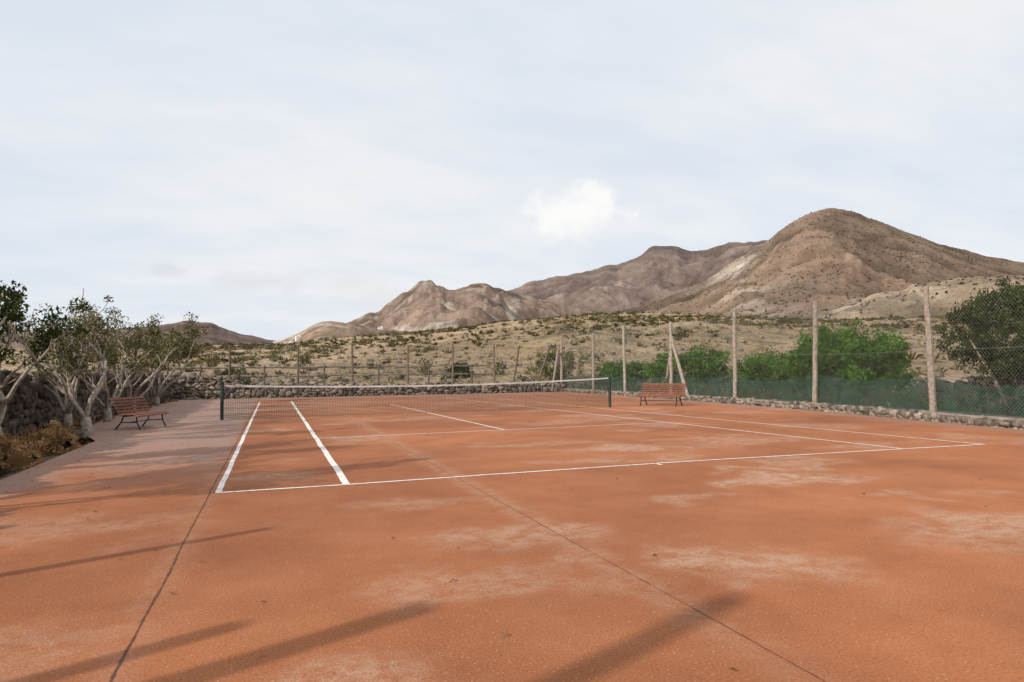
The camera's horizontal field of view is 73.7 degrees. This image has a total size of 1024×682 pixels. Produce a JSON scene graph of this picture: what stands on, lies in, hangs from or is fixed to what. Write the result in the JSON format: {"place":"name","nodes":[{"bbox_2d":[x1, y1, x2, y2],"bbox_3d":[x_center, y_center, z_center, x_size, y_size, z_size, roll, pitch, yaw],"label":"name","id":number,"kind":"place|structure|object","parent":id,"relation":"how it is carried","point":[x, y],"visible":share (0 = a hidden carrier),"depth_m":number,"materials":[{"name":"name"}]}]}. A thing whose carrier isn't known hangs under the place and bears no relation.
{"place":"outdoors","nodes":[
{"label":"outdoors","id":0,"kind":"place"},
{"bbox_2d":[20,435,87,456],"bbox_3d":[-7.766,1.699,9.976,1.785,0.217,7.415,0,-3,-19],"label":"dry grass clump","id":1,"kind":"object","parent":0,"point":[47,453],"visible":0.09,"depth_m":10.93,"materials":[{"name":"brown plant"}]},
{"bbox_2d":[7,398,177,441],"bbox_3d":[-12.594,2.211,22.480,0.935,0.316,21.208,0,-3,-19],"label":"dry grass clump","id":2,"kind":"object","parent":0,"point":[76,423],"visible":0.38,"depth_m":16.37,"materials":[{"name":"brown plant"}]},
{"bbox_2d":[0,208,1023,479],"bbox_3d":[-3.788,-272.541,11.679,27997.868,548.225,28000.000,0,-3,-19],"label":"ground terrain","id":3,"kind":"structure","parent":0,"point":[656,276],"depth_m":747.32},
{"bbox_2d":[0,293,30,348],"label":"olive tree","id":4,"kind":"object","parent":3,"relation":"on","point":[6,307],"visible":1,"depth_m":8.28,"materials":[{"name":"green plant"}]},
{"bbox_2d":[0,431,48,473],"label":"dead shrub","id":5,"kind":"object","parent":3,"relation":"on","point":[14,454],"visible":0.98,"depth_m":9.20,"materials":[{"name":"brown plant"}]},
{"bbox_2d":[0,280,96,434],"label":"olive tree","id":6,"kind":"object","parent":3,"relation":"on","point":[55,333],"visible":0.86,"depth_m":11.28,"materials":[{"name":"green plant"}]},
{"bbox_2d":[20,420,87,455],"bbox_3d":[-7.910,1.650,11.571,1.414,0.621,1.700,0,-3,-19],"label":"dead shrub","id":7,"kind":"object","parent":3,"relation":"on","point":[60,441],"visible":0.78,"depth_m":11.30,"materials":[{"name":"brown plant"}]},
{"bbox_2d":[0,295,113,433],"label":"olive tree","id":8,"kind":"object","parent":3,"relation":"on","point":[66,407],"visible":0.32,"depth_m":15.08,"materials":[{"name":"green plant"}]},
{"bbox_2d":[0,297,120,439],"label":"olive tree","id":9,"kind":"object","parent":3,"relation":"on","point":[85,418],"visible":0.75,"depth_m":13.83,"materials":[{"name":"green plant"}]},
{"bbox_2d":[7,381,156,419],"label":"stone wall","id":10,"kind":"structure","parent":3,"relation":"on","point":[63,397],"depth_m":15.32,"materials":[{"name":"grey stone"}]},
{"bbox_2d":[0,369,168,437],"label":"dry stone wall","id":11,"kind":"structure","parent":3,"relation":"on","point":[23,404],"depth_m":15.05,"materials":[{"name":"grey stone"}]},
{"bbox_2d":[40,325,152,372],"bbox_3d":[-14.571,1.280,25.248,0.143,2.603,17.452,0,-3,-19],"label":"wooden post fence","id":12,"kind":"object","parent":3,"relation":"on","point":[108,366],"visible":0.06,"depth_m":24.58,"materials":[{"name":"brown wood"}]},
{"bbox_2d":[60,304,174,421],"bbox_3d":[-10.485,0.602,18.038,2.041,3.260,3.864,-1,-3,10],"label":"olive tree","id":13,"kind":"object","parent":3,"relation":"on","point":[111,363],"visible":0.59,"depth_m":18.32,"materials":[{"name":"green plant"}]},
{"bbox_2d":[102,308,196,412],"bbox_3d":[-11.652,0.665,21.901,2.465,3.498,2.957,2,-3,-40],"label":"olive tree","id":14,"kind":"object","parent":3,"relation":"on","point":[161,364],"visible":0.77,"depth_m":21.90,"materials":[{"name":"green plant"}]},
{"bbox_2d":[122,312,209,405],"bbox_3d":[-13.241,0.755,27.173,2.633,3.814,3.737,-1,-3,7],"label":"olive tree","id":15,"kind":"object","parent":3,"relation":"on","point":[188,351],"visible":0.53,"depth_m":26.96,"materials":[{"name":"green plant"}]},
{"bbox_2d":[212,365,254,384],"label":"juniper bush","id":16,"kind":"object","parent":3,"relation":"on","point":[244,371],"visible":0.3,"depth_m":43.46,"materials":[{"name":"green plant"}]},
{"bbox_2d":[166,343,559,395],"bbox_3d":[-7.123,1.604,37.345,21.259,2.907,0.752,0,-3,-19],"label":"wooden post fence","id":17,"kind":"object","parent":3,"relation":"on","point":[298,376],"visible":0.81,"depth_m":37.16,"materials":[{"name":"grey wood"}]},
{"bbox_2d":[170,379,557,399],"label":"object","id":18,"kind":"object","parent":3,"relation":"on","point":[217,395],"visible":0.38,"depth_m":34.33,"materials":[{"name":"grey stone"}]},
{"bbox_2d":[168,372,565,399],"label":"dry stone wall","id":19,"kind":"structure","parent":3,"relation":"on","point":[203,387],"depth_m":35.09,"materials":[{"name":"grey stone"}]},
{"bbox_2d":[447,362,470,378],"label":"juniper bush","id":20,"kind":"object","parent":3,"relation":"on","point":[465,369],"visible":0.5,"depth_m":55.27,"materials":[{"name":"green plant"}]},
{"bbox_2d":[0,392,1023,681],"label":"tennis court surface","id":21,"kind":"object","parent":3,"relation":"on","point":[856,560],"visible":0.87,"depth_m":4.72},
{"bbox_2d":[110,396,168,429],"bbox_3d":[-8.549,1.651,15.709,0.673,0.720,1.212,-1,-3,5],"label":"park bench","id":22,"kind":"object","parent":21,"relation":"on","point":[139,400],"visible":0.98,"depth_m":15.64,"materials":[{"name":"brown wood"}]},
{"bbox_2d":[220,376,610,419],"bbox_3d":[-2.258,1.630,20.265,11.795,1.050,0.100,0,-3,-21],"label":"tennis net","id":23,"kind":"object","parent":21,"relation":"on","point":[222,396],"visible":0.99,"depth_m":19.94,"materials":[{"name":"black fabric"}]},
{"bbox_2d":[109,398,825,681],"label":"expansion joints","id":24,"kind":"object","parent":21,"relation":"on","point":[133,638],"visible":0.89,"depth_m":3.76,"materials":[{"name":"grey"}]},
{"bbox_2d":[0,397,1019,669],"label":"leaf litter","id":25,"kind":"object","parent":21,"relation":"on","point":[266,409],"visible":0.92,"depth_m":8.48,"materials":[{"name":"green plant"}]},
{"bbox_2d":[215,397,982,492],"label":"court lines","id":26,"kind":"object","parent":21,"relation":"on","point":[339,473],"visible":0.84,"depth_m":9.88,"materials":[{"name":"white paint"}]},
{"bbox_2d":[635,383,686,405],"bbox_3d":[5.050,1.822,23.122,1.567,0.756,0.706,-2,-3,33],"label":"park bench","id":27,"kind":"object","parent":21,"relation":"on","point":[664,393],"visible":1,"depth_m":23.21,"materials":[{"name":"brown wood"}]},
{"bbox_2d":[108,317,966,385],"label":"scattered rocks","id":28,"kind":"object","parent":3,"relation":"on","point":[301,379],"visible":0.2,"depth_m":68.46,"materials":[{"name":"brown stone"}]},
{"bbox_2d":[71,311,1015,386],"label":"hillside scrub","id":29,"kind":"object","parent":3,"relation":"on","point":[414,340],"visible":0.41,"depth_m":110.87,"materials":[{"name":"green plant"}]},
{"bbox_2d":[525,348,584,382],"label":"pepper bush","id":30,"kind":"object","parent":3,"relation":"on","point":[566,371],"visible":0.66,"depth_m":46.75,"materials":[{"name":"green plant"}]},
{"bbox_2d":[122,310,1016,382],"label":"hillside shrubs","id":31,"kind":"object","parent":3,"relation":"on","point":[593,328],"visible":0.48,"depth_m":102.26,"materials":[{"name":"green plant"}]},
{"bbox_2d":[595,358,656,383],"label":"pepper bush","id":32,"kind":"object","parent":3,"relation":"on","point":[637,367],"visible":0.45,"depth_m":45.41,"materials":[{"name":"green plant"}]},
{"bbox_2d":[642,345,742,383],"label":"pepper bush","id":33,"kind":"object","parent":3,"relation":"on","point":[663,362],"visible":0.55,"depth_m":40.73,"materials":[{"name":"green plant"}]},
{"bbox_2d":[571,385,903,405],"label":"kerb weeds","id":34,"kind":"object","parent":3,"relation":"on","point":[694,393],"visible":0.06,"depth_m":24.27,"materials":[{"name":"plant"}]},
{"bbox_2d":[723,345,797,391],"bbox_3d":[11.392,1.502,29.866,3.856,2.729,4.067,-2,-3,31],"label":"pepper bush","id":35,"kind":"object","parent":3,"relation":"on","point":[775,361],"visible":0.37,"depth_m":29.35,"materials":[{"name":"green plant"}]},
{"bbox_2d":[551,276,1023,417],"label":"wooden post fence","id":36,"kind":"object","parent":3,"relation":"on","point":[960,397],"visible":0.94,"depth_m":18.56,"materials":[{"name":"grey wood"}]},
{"bbox_2d":[560,388,1023,429],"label":"stone kerb","id":37,"kind":"structure","parent":3,"relation":"on","point":[967,419],"depth_m":17.55,"materials":[{"name":"stone"}]},
{"bbox_2d":[629,382,1014,412],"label":"undergrowth","id":38,"kind":"object","parent":3,"relation":"on","point":[894,392],"visible":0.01,"depth_m":22.65,"materials":[{"name":"green plant"}]},
{"bbox_2d":[623,209,1023,319],"bbox_3d":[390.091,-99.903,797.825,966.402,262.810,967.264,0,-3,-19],"label":"distant shrubs","id":39,"kind":"object","parent":3,"relation":"on","point":[960,283],"visible":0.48,"depth_m":774.34,"materials":[{"name":"green plant"}]},
{"bbox_2d":[772,317,917,400],"bbox_3d":[12.361,0.831,25.525,4.746,3.569,4.958,-2,-3,27],"label":"pepper bush","id":40,"kind":"object","parent":3,"relation":"on","point":[844,351],"visible":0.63,"depth_m":24.44,"materials":[{"name":"green plant"}]},
{"bbox_2d":[924,275,1023,413],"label":"olive tree","id":41,"kind":"object","parent":3,"relation":"on","point":[1004,372],"visible":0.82,"depth_m":17.79,"materials":[{"name":"green plant"}]},
{"bbox_2d":[924,374,1023,407],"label":"rubble terrace wall","id":42,"kind":"structure","parent":3,"relation":"on","point":[1013,380],"depth_m":18.72,"materials":[{"name":"stone"}]},
{"bbox_2d":[0,0,1023,340],"label":"sky","id":43,"kind":"structure","parent":0,"point":[276,170],"materials":[{"name":"white"}]},
{"bbox_2d":[79,312,1020,385],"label":"hillside dry grass","id":44,"kind":"structure","parent":0,"point":[522,358],"depth_m":91.23,"materials":[{"name":"plant"}]}
]}

